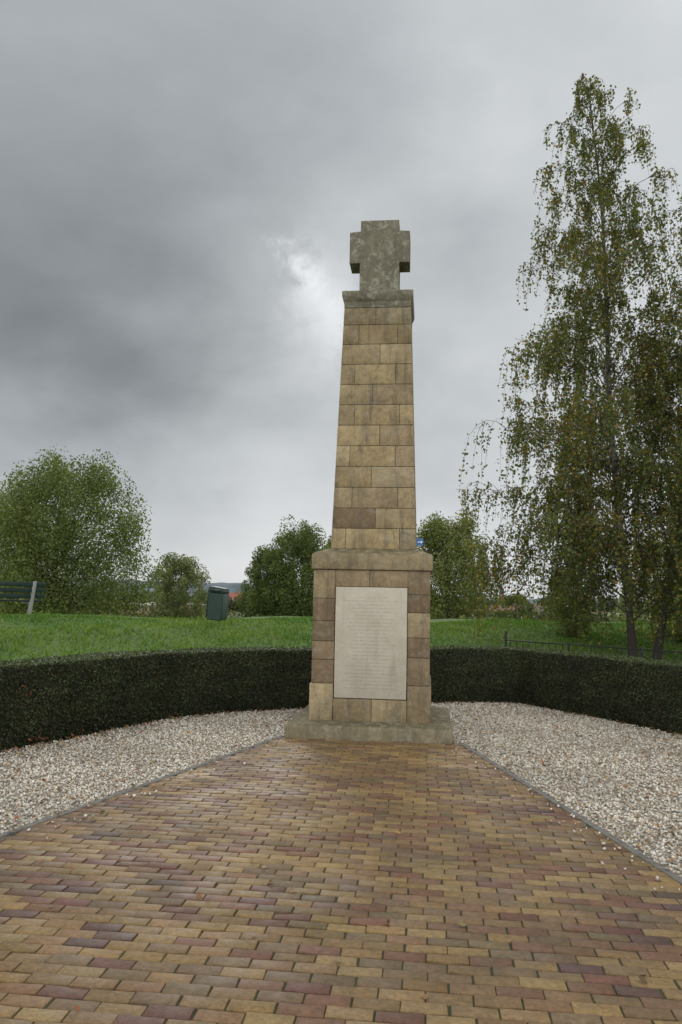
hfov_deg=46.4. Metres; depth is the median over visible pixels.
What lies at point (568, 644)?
railing
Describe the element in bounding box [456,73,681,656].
birch tree
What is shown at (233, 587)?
hill
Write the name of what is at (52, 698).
hedge
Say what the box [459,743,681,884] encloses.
path edging
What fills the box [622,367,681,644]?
birch tree
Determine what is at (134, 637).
ground
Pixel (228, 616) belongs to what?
meadow scrub
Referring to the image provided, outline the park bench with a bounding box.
[0,581,46,614]
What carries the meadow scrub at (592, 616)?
on the ground at (134, 637)
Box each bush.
[543,550,604,635]
[635,544,681,641]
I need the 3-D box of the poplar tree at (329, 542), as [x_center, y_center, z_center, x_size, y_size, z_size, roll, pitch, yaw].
[-0.296,6.668,64.187,4.980,9.829,5.297,0,-6,6]
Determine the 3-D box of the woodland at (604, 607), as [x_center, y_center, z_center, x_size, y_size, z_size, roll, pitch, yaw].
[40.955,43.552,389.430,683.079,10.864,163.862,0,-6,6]
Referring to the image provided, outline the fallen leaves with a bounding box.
[0,700,681,1010]
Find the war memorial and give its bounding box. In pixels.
[284,220,452,744]
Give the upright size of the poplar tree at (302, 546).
10.784 m
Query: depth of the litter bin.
19.46 m
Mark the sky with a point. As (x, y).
(185, 185)
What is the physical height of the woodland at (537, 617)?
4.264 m
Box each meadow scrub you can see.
[129,610,242,619]
[477,615,617,621]
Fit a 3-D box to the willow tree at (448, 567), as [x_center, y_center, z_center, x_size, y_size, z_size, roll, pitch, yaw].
[6.805,4.924,49.373,6.473,10.385,6.491,0,-6,6]
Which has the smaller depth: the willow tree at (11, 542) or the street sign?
the street sign
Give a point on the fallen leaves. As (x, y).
(424, 996)
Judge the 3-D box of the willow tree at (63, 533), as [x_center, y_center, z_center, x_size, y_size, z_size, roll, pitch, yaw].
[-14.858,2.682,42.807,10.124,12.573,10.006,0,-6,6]
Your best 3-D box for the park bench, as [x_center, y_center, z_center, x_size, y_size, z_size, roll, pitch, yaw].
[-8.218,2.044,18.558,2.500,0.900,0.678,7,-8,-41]
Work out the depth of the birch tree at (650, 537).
17.56 m
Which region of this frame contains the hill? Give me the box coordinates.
[58,578,648,603]
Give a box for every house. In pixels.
[229,590,241,600]
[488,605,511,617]
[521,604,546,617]
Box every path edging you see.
[0,736,283,837]
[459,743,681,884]
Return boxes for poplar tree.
[231,544,297,617]
[259,514,328,616]
[321,535,330,549]
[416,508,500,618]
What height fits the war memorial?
6.580 m
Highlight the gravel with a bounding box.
[0,701,681,890]
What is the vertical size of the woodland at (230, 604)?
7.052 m
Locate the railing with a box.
[505,631,681,659]
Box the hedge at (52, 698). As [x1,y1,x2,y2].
[0,645,681,751]
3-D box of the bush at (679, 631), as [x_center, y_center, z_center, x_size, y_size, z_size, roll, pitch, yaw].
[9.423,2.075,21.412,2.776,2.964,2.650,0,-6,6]
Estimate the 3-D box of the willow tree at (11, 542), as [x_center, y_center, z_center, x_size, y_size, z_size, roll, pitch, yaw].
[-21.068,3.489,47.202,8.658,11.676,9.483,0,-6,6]
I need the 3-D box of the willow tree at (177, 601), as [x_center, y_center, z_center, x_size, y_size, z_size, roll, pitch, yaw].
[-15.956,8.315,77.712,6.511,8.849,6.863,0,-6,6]
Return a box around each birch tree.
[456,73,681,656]
[498,226,681,659]
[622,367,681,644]
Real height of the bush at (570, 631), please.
2.370 m
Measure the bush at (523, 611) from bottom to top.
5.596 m
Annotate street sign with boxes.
[417,538,423,545]
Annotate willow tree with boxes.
[0,446,164,617]
[0,480,44,611]
[142,552,210,618]
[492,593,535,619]
[542,569,594,621]
[610,531,679,621]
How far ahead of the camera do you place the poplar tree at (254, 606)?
59.70 m
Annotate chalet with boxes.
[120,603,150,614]
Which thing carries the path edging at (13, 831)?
on the ground at (134, 637)
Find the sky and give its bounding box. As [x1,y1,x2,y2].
[0,0,681,598]
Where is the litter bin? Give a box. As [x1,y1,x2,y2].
[205,586,228,620]
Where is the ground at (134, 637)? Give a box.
[0,606,681,661]
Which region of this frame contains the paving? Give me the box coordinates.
[0,737,681,1023]
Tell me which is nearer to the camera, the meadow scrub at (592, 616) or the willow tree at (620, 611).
the willow tree at (620, 611)
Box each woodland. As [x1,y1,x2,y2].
[4,590,473,615]
[74,585,647,612]
[474,610,643,621]

